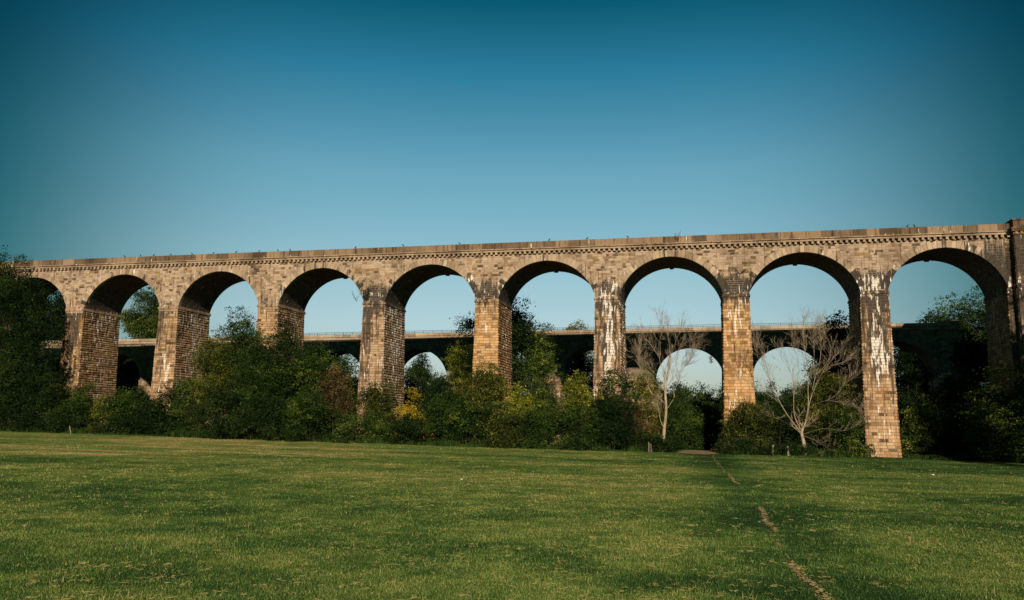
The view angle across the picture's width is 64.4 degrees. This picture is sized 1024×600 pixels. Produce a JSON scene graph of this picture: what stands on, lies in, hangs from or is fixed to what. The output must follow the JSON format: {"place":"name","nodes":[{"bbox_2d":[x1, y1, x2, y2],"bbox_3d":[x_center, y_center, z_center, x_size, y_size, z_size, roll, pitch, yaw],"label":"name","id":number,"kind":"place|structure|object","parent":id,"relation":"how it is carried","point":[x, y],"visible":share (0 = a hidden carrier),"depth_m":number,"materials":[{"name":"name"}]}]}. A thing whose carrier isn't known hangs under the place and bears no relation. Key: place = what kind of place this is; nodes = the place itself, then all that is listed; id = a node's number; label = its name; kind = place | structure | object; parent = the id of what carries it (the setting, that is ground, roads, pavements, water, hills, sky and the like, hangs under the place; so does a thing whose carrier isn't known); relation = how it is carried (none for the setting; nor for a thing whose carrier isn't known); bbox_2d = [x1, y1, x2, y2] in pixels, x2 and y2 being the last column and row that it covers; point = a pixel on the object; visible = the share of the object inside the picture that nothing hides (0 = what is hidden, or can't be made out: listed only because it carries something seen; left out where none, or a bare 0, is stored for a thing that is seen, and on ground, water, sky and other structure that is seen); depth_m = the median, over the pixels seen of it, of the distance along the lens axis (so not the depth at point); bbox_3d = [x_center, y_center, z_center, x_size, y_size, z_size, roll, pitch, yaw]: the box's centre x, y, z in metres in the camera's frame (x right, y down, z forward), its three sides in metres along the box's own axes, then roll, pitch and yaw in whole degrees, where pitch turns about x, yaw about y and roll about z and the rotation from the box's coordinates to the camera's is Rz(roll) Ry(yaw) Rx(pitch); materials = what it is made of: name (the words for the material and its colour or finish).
{"place":"outdoors","nodes":[
{"label":"outdoors","id":0,"kind":"place"},
{"bbox_2d":[0,369,1023,599],"bbox_3d":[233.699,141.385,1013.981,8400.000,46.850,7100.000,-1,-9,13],"label":"ground","id":1,"kind":"structure","parent":0,"point":[460,453],"depth_m":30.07,"materials":[{"name":"green plant"}]},
{"bbox_2d":[0,379,32,428],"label":"hedge shrub","id":2,"kind":"object","parent":1,"relation":"on","point":[7,421],"visible":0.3,"depth_m":120.35,"materials":[{"name":"green plant"}]},
{"bbox_2d":[0,243,45,422],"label":"broadleaf tree","id":3,"kind":"object","parent":1,"relation":"on","point":[6,280],"visible":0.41,"depth_m":127.67,"materials":[{"name":"green plant"}]},
{"bbox_2d":[0,341,50,426],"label":"broadleaf tree","id":4,"kind":"object","parent":1,"relation":"on","point":[12,371],"visible":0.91,"depth_m":120.52,"materials":[{"name":"green plant"}]},
{"bbox_2d":[2,390,56,431],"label":"hedge shrub","id":5,"kind":"object","parent":1,"relation":"on","point":[26,421],"visible":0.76,"depth_m":119.29,"materials":[{"name":"green plant"}]},
{"bbox_2d":[0,269,74,421],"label":"broadleaf tree","id":6,"kind":"object","parent":1,"relation":"on","point":[34,350],"visible":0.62,"depth_m":125.28,"materials":[{"name":"green plant"}]},
{"bbox_2d":[21,362,73,431],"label":"hedge shrub","id":7,"kind":"object","parent":1,"relation":"on","point":[49,391],"visible":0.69,"depth_m":120.12,"materials":[{"name":"green plant"}]},
{"bbox_2d":[41,291,64,375],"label":"woodland tree","id":8,"kind":"object","parent":1,"relation":"on","point":[58,326],"visible":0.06,"depth_m":177.00,"materials":[{"name":"green plant"}]},
{"bbox_2d":[47,289,65,327],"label":"woodland tree","id":9,"kind":"object","parent":1,"relation":"on","point":[59,299],"visible":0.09,"depth_m":184.56,"materials":[{"name":"green plant"}]},
{"bbox_2d":[41,399,92,432],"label":"hedge shrub","id":10,"kind":"object","parent":1,"relation":"on","point":[67,418],"visible":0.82,"depth_m":117.50,"materials":[{"name":"green plant"}]},
{"bbox_2d":[54,377,109,431],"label":"hedge shrub","id":11,"kind":"object","parent":1,"relation":"on","point":[78,397],"visible":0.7,"depth_m":119.55,"materials":[{"name":"green plant"}]},
{"bbox_2d":[85,392,116,432],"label":"hedge shrub","id":12,"kind":"object","parent":1,"relation":"on","point":[97,411],"visible":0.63,"depth_m":117.66,"materials":[{"name":"green plant"}]},
{"bbox_2d":[85,413,140,433],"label":"hedge shrub","id":13,"kind":"object","parent":1,"relation":"on","point":[117,424],"visible":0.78,"depth_m":116.12,"materials":[{"name":"green plant"}]},
{"bbox_2d":[97,385,157,433],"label":"hedge shrub","id":14,"kind":"object","parent":1,"relation":"on","point":[123,404],"visible":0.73,"depth_m":117.21,"materials":[{"name":"green plant"}]},
{"bbox_2d":[120,358,139,386],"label":"woodland tree","id":15,"kind":"object","parent":1,"relation":"on","point":[131,369],"visible":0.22,"depth_m":185.35,"materials":[{"name":"green plant"}]},
{"bbox_2d":[119,286,158,338],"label":"woodland tree","id":16,"kind":"object","parent":1,"relation":"on","point":[137,325],"visible":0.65,"depth_m":196.43,"materials":[{"name":"green plant"}]},
{"bbox_2d":[135,285,158,322],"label":"woodland tree","id":17,"kind":"object","parent":1,"relation":"on","point":[151,304],"visible":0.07,"depth_m":212.13,"materials":[{"name":"green plant"}]},
{"bbox_2d":[120,407,174,434],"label":"hedge shrub","id":18,"kind":"object","parent":1,"relation":"on","point":[136,424],"visible":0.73,"depth_m":115.40,"materials":[{"name":"green plant"}]},
{"bbox_2d":[135,380,193,434],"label":"hedge shrub","id":19,"kind":"object","parent":1,"relation":"on","point":[156,406],"visible":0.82,"depth_m":116.50,"materials":[{"name":"green plant"}]},
{"bbox_2d":[160,375,213,434],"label":"hedge shrub","id":20,"kind":"object","parent":1,"relation":"on","point":[185,401],"visible":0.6,"depth_m":116.63,"materials":[{"name":"green plant"}]},
{"bbox_2d":[185,334,249,422],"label":"ash tree","id":21,"kind":"object","parent":1,"relation":"on","point":[211,370],"visible":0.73,"depth_m":114.69,"materials":[{"name":"green plant"}]},
{"bbox_2d":[184,384,255,439],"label":"hedge shrub","id":22,"kind":"object","parent":1,"relation":"on","point":[225,426],"visible":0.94,"depth_m":108.11,"materials":[{"name":"green plant"}]},
{"bbox_2d":[208,305,266,426],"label":"ash tree","id":23,"kind":"object","parent":1,"relation":"on","point":[243,339],"visible":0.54,"depth_m":117.29,"materials":[{"name":"green plant"}]},
{"bbox_2d":[220,340,298,433],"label":"ash tree","id":24,"kind":"object","parent":1,"relation":"on","point":[255,375],"visible":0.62,"depth_m":110.10,"materials":[{"name":"green plant"}]},
{"bbox_2d":[231,389,295,440],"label":"hedge shrub","id":25,"kind":"object","parent":1,"relation":"on","point":[264,407],"visible":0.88,"depth_m":105.29,"materials":[{"name":"green plant"}]},
{"bbox_2d":[243,311,325,424],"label":"ash tree","id":26,"kind":"object","parent":1,"relation":"on","point":[281,346],"visible":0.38,"depth_m":113.82,"materials":[{"name":"green plant"}]},
{"bbox_2d":[272,386,345,441],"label":"hedge shrub","id":27,"kind":"object","parent":1,"relation":"on","point":[306,417],"visible":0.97,"depth_m":105.21,"materials":[{"name":"green plant"}]},
{"bbox_2d":[283,341,350,436],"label":"ash tree","id":28,"kind":"object","parent":1,"relation":"on","point":[317,365],"visible":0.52,"depth_m":110.61,"materials":[{"name":"green plant"}]},
{"bbox_2d":[311,363,360,435],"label":"twiggy shrub","id":29,"kind":"object","parent":1,"relation":"on","point":[340,392],"visible":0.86,"depth_m":108.97,"materials":[{"name":"green plant"}]},
{"bbox_2d":[314,360,357,435],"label":"bush","id":30,"kind":"object","parent":1,"relation":"on","point":[328,422],"visible":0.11,"depth_m":138.32,"materials":[{"name":"green plant"}]},
{"bbox_2d":[322,334,359,430],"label":"woodland tree","id":31,"kind":"object","parent":1,"relation":"on","point":[346,363],"visible":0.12,"depth_m":184.69,"materials":[{"name":"green plant"}]},
{"bbox_2d":[329,411,363,443],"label":"hedge shrub","id":32,"kind":"object","parent":1,"relation":"on","point":[345,431],"visible":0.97,"depth_m":104.35,"materials":[{"name":"green plant"}]},
{"bbox_2d":[349,408,397,443],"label":"hawthorn shrub","id":33,"kind":"object","parent":1,"relation":"on","point":[377,418],"visible":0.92,"depth_m":104.69,"materials":[{"name":"green plant"}]},
{"bbox_2d":[351,379,400,436],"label":"hawthorn shrub","id":34,"kind":"object","parent":1,"relation":"on","point":[374,401],"visible":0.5,"depth_m":109.12,"materials":[{"name":"green plant"}]},
{"bbox_2d":[386,412,441,443],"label":"hawthorn shrub","id":35,"kind":"object","parent":1,"relation":"on","point":[412,428],"visible":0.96,"depth_m":103.65,"materials":[{"name":"green plant"}]},
{"bbox_2d":[392,387,435,442],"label":"golden shrub","id":36,"kind":"object","parent":1,"relation":"on","point":[402,410],"visible":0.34,"depth_m":107.09,"materials":[{"name":"yellow plant"}]},
{"bbox_2d":[404,363,430,407],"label":"woodland tree","id":37,"kind":"object","parent":1,"relation":"on","point":[411,379],"visible":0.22,"depth_m":181.44,"materials":[{"name":"green plant"}]},
{"bbox_2d":[404,377,436,429],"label":"sunlit tree","id":38,"kind":"object","parent":1,"relation":"on","point":[422,387],"visible":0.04,"depth_m":137.17,"materials":[{"name":"green plant"}]},
{"bbox_2d":[404,352,438,392],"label":"woodland tree","id":39,"kind":"object","parent":1,"relation":"on","point":[421,363],"visible":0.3,"depth_m":190.61,"materials":[{"name":"green plant"}]},
{"bbox_2d":[415,372,464,441],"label":"hawthorn shrub","id":40,"kind":"object","parent":1,"relation":"on","point":[438,383],"visible":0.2,"depth_m":114.61,"materials":[{"name":"green plant"}]},
{"bbox_2d":[414,384,472,443],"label":"hawthorn shrub","id":41,"kind":"object","parent":1,"relation":"on","point":[438,406],"visible":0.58,"depth_m":105.77,"materials":[{"name":"green plant"}]},
{"bbox_2d":[440,338,472,399],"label":"sunlit tree","id":42,"kind":"object","parent":1,"relation":"on","point":[461,348],"visible":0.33,"depth_m":134.25,"materials":[{"name":"green plant"}]},
{"bbox_2d":[436,391,504,444],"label":"hawthorn shrub","id":43,"kind":"object","parent":1,"relation":"on","point":[468,416],"visible":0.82,"depth_m":103.01,"materials":[{"name":"green plant"}]},
{"bbox_2d":[450,355,518,443],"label":"hawthorn shrub","id":44,"kind":"object","parent":1,"relation":"on","point":[483,383],"visible":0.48,"depth_m":107.28,"materials":[{"name":"green plant"}]},
{"bbox_2d":[473,405,535,448],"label":"hawthorn shrub","id":45,"kind":"object","parent":1,"relation":"on","point":[505,429],"visible":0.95,"depth_m":99.73,"materials":[{"name":"green plant"}]},
{"bbox_2d":[447,295,564,397],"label":"shaded tree","id":46,"kind":"object","parent":1,"relation":"on","point":[524,327],"visible":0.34,"depth_m":130.21,"materials":[{"name":"green plant"}]},
{"bbox_2d":[39,320,980,457],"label":"canal aqueduct","id":47,"kind":"object","parent":1,"relation":"on","point":[929,342],"visible":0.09,"depth_m":142.47,"materials":[{"name":"stone"}]},
{"bbox_2d":[0,218,1023,458],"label":"railway viaduct","id":48,"kind":"object","parent":1,"relation":"on","point":[861,267],"visible":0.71,"depth_m":114.88,"materials":[{"name":"stone"}]},
{"bbox_2d":[0,425,1023,462],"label":"undergrowth","id":49,"kind":"object","parent":1,"relation":"on","point":[826,453],"visible":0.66,"depth_m":101.04,"materials":[{"name":"green plant"}]},
{"bbox_2d":[485,383,546,441],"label":"hawthorn shrub","id":50,"kind":"object","parent":1,"relation":"on","point":[519,402],"visible":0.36,"depth_m":104.03,"materials":[{"name":"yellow plant"}]},
{"bbox_2d":[512,327,565,411],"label":"sunlit tree","id":51,"kind":"object","parent":1,"relation":"on","point":[542,363],"visible":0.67,"depth_m":128.24,"materials":[{"name":"dark green leaves"},{"name":"brown bark"}]},
{"bbox_2d":[515,399,574,448],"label":"hawthorn shrub","id":52,"kind":"object","parent":1,"relation":"on","point":[544,430],"visible":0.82,"depth_m":99.70,"materials":[{"name":"green plant"}]},
{"bbox_2d":[527,382,567,446],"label":"hawthorn shrub","id":53,"kind":"object","parent":1,"relation":"on","point":[555,402],"visible":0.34,"depth_m":104.34,"materials":[{"name":"green plant"}]},
{"bbox_2d":[543,397,609,450],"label":"hawthorn shrub","id":54,"kind":"object","parent":1,"relation":"on","point":[580,440],"visible":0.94,"depth_m":98.25,"materials":[{"name":"green plant"}]},
{"bbox_2d":[551,369,603,447],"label":"hawthorn shrub","id":55,"kind":"object","parent":1,"relation":"on","point":[577,390],"visible":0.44,"depth_m":104.11,"materials":[{"name":"green plant"}]},
{"bbox_2d":[565,318,593,383],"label":"woodland tree","id":56,"kind":"object","parent":1,"relation":"on","point":[580,362],"visible":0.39,"depth_m":160.14,"materials":[{"name":"green plant"}]},
{"bbox_2d":[577,351,593,393],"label":"woodland tree","id":57,"kind":"object","parent":1,"relation":"on","point":[589,384],"visible":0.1,"depth_m":166.60,"materials":[{"name":"green plant"}]},
{"bbox_2d":[583,393,650,450],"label":"hawthorn shrub","id":58,"kind":"object","parent":1,"relation":"on","point":[617,425],"visible":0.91,"depth_m":98.39,"materials":[{"name":"green plant"}]},
{"bbox_2d":[586,364,648,448],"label":"hawthorn shrub","id":59,"kind":"object","parent":1,"relation":"on","point":[618,379],"visible":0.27,"depth_m":103.38,"materials":[{"name":"green plant"}]},
{"bbox_2d":[614,399,659,448],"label":"twiggy shrub","id":60,"kind":"object","parent":1,"relation":"on","point":[636,416],"visible":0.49,"depth_m":100.60,"materials":[{"name":"green plant"}]},
{"bbox_2d":[621,429,657,451],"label":"bramble mound","id":61,"kind":"object","parent":1,"relation":"on","point":[645,443],"visible":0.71,"depth_m":98.17,"materials":[{"name":"green plant"}]},
{"bbox_2d":[628,366,668,436],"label":"sunlit tree","id":62,"kind":"object","parent":1,"relation":"on","point":[645,398],"visible":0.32,"depth_m":121.40,"materials":[{"name":"green plant"}]},
{"bbox_2d":[638,432,688,452],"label":"bramble mound","id":63,"kind":"object","parent":1,"relation":"on","point":[664,446],"visible":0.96,"depth_m":97.25,"materials":[{"name":"green plant"}]},
{"bbox_2d":[626,303,710,440],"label":"dead tree","id":64,"kind":"object","parent":1,"relation":"on","point":[668,365],"visible":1,"depth_m":101.55,"materials":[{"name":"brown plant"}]},
{"bbox_2d":[655,384,697,448],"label":"sunlit tree","id":65,"kind":"object","parent":1,"relation":"on","point":[677,403],"visible":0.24,"depth_m":122.70,"materials":[{"name":"green plant"}]},
{"bbox_2d":[659,380,698,429],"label":"woodland tree","id":66,"kind":"object","parent":1,"relation":"on","point":[677,388],"visible":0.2,"depth_m":198.48,"materials":[{"name":"green plant"}]},
{"bbox_2d":[669,409,715,449],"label":"sunlit tree","id":67,"kind":"object","parent":1,"relation":"on","point":[692,426],"visible":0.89,"depth_m":116.92,"materials":[{"name":"green plant"}]},
{"bbox_2d":[677,450,718,453],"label":"bare earth","id":68,"kind":"structure","parent":1,"relation":"on","point":[696,452],"depth_m":97.63,"materials":[{"name":"brown soil"}]},
{"bbox_2d":[687,381,714,427],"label":"woodland tree","id":69,"kind":"object","parent":1,"relation":"on","point":[701,396],"visible":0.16,"depth_m":216.91,"materials":[{"name":"green plant"}]},
{"bbox_2d":[682,388,722,449],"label":"sunlit tree","id":70,"kind":"object","parent":1,"relation":"on","point":[713,429],"visible":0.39,"depth_m":125.10,"materials":[{"name":"green plant"}]},
{"bbox_2d":[711,436,759,454],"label":"bramble mound","id":71,"kind":"object","parent":1,"relation":"on","point":[741,444],"visible":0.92,"depth_m":97.20,"materials":[{"name":"green plant"}]},
{"bbox_2d":[711,397,780,454],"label":"hawthorn shrub","id":72,"kind":"object","parent":1,"relation":"on","point":[748,419],"visible":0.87,"depth_m":98.98,"materials":[{"name":"green plant"}]},
{"bbox_2d":[754,381,774,418],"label":"woodland tree","id":73,"kind":"object","parent":1,"relation":"on","point":[759,395],"visible":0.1,"depth_m":185.17,"materials":[{"name":"green plant"}]},
{"bbox_2d":[743,440,795,455],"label":"bramble mound","id":74,"kind":"object","parent":1,"relation":"on","point":[763,449],"visible":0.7,"depth_m":97.31,"materials":[{"name":"green plant"}]},
{"bbox_2d":[757,379,788,420],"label":"woodland tree","id":75,"kind":"object","parent":1,"relation":"on","point":[773,394],"visible":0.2,"depth_m":217.48,"materials":[{"name":"green plant"}]},
{"bbox_2d":[755,397,792,444],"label":"sunlit tree","id":76,"kind":"object","parent":1,"relation":"on","point":[768,406],"visible":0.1,"depth_m":116.59,"materials":[{"name":"green plant"}]},
{"bbox_2d":[755,402,807,446],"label":"hawthorn shrub","id":77,"kind":"object","parent":1,"relation":"on","point":[784,425],"visible":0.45,"depth_m":102.39,"materials":[{"name":"green plant"}]},
{"bbox_2d":[777,439,817,455],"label":"bramble mound","id":78,"kind":"object","parent":1,"relation":"on","point":[799,448],"visible":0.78,"depth_m":98.37,"materials":[{"name":"green plant"}]},
{"bbox_2d":[774,401,823,449],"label":"hawthorn shrub","id":79,"kind":"object","parent":1,"relation":"on","point":[809,435],"visible":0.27,"depth_m":105.01,"materials":[{"name":"green plant"}]},
{"bbox_2d":[727,307,874,455],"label":"dead tree","id":80,"kind":"object","parent":1,"relation":"on","point":[801,430],"visible":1,"depth_m":100.10,"materials":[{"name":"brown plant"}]},
{"bbox_2d":[781,388,820,448],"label":"sunlit tree","id":81,"kind":"object","parent":1,"relation":"on","point":[787,403],"visible":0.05,"depth_m":123.88,"materials":[{"name":"green plant"}]},
{"bbox_2d":[795,309,851,449],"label":"shaded tree","id":82,"kind":"object","parent":1,"relation":"on","point":[835,368],"visible":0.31,"depth_m":119.97,"materials":[{"name":"green plant"}]},
{"bbox_2d":[792,365,861,448],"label":"willow tree","id":83,"kind":"object","parent":1,"relation":"on","point":[822,392],"visible":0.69,"depth_m":104.02,"materials":[{"name":"green plant"}]},
{"bbox_2d":[821,404,879,456],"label":"hawthorn shrub","id":84,"kind":"object","parent":1,"relation":"on","point":[848,434],"visible":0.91,"depth_m":100.62,"materials":[{"name":"green plant"}]},
{"bbox_2d":[893,346,909,430],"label":"woodland tree","id":85,"kind":"object","parent":1,"relation":"on","point":[897,381],"visible":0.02,"depth_m":153.96,"materials":[{"name":"green plant"}]},
{"bbox_2d":[896,385,924,455],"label":"shaded tree","id":86,"kind":"object","parent":1,"relation":"on","point":[901,399],"visible":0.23,"depth_m":107.30,"materials":[{"name":"green plant"}]},
{"bbox_2d":[894,319,926,408],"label":"woodland tree","id":87,"kind":"object","parent":1,"relation":"on","point":[913,368],"visible":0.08,"depth_m":143.23,"materials":[{"name":"green plant"}]},
{"bbox_2d":[894,348,941,455],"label":"shaded tree","id":88,"kind":"object","parent":1,"relation":"on","point":[920,375],"visible":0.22,"depth_m":121.70,"materials":[{"name":"green plant"}]},
{"bbox_2d":[895,307,948,384],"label":"woodland tree","id":89,"kind":"object","parent":1,"relation":"on","point":[930,316],"visible":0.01,"depth_m":144.09,"materials":[{"name":"green plant"}]},
{"bbox_2d":[898,392,956,456],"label":"shaded tree","id":90,"kind":"object","parent":1,"relation":"on","point":[921,429],"visible":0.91,"depth_m":103.26,"materials":[{"name":"green plant"}]},
{"bbox_2d":[912,300,988,386],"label":"woodland tree","id":91,"kind":"object","parent":1,"relation":"on","point":[964,324],"visible":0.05,"depth_m":138.41,"materials":[{"name":"green plant"}]},
{"bbox_2d":[928,285,987,386],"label":"woodland tree","id":92,"kind":"object","parent":1,"relation":"on","point":[979,310],"visible":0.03,"depth_m":145.07,"materials":[{"name":"green plant"}]},
{"bbox_2d":[941,319,991,457],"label":"shaded tree","id":93,"kind":"object","parent":1,"relation":"on","point":[971,358],"visible":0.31,"depth_m":117.43,"materials":[{"name":"green plant"}]},
{"bbox_2d":[974,307,986,347],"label":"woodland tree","id":94,"kind":"object","parent":1,"relation":"on","point":[983,320],"visible":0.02,"depth_m":137.84,"materials":[{"name":"green plant"}]},
{"bbox_2d":[949,360,1023,462],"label":"sycamore tree","id":95,"kind":"object","parent":1,"relation":"on","point":[1008,409],"visible":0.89,"depth_m":93.90,"materials":[{"name":"green plant"}]},
{"bbox_2d":[953,409,1019,460],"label":"sycamore tree","id":96,"kind":"object","parent":1,"relation":"on","point":[983,449],"visible":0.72,"depth_m":94.40,"materials":[{"name":"green plant"}]},
{"bbox_2d":[996,412,1023,462],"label":"sycamore tree","id":97,"kind":"object","parent":1,"relation":"on","point":[1016,447],"visible":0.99,"depth_m":90.50,"materials":[{"name":"green plant"}]},
{"bbox_2d":[0,0,1023,410],"label":"sky","id":98,"kind":"structure","parent":0,"point":[129,128],"materials":[{"name":"blue"}]},
{"bbox_2d":[715,460,831,598],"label":"path","id":99,"kind":"structure","parent":0,"point":[765,520],"depth_m":18.99,"materials":[{"name":"soil"}]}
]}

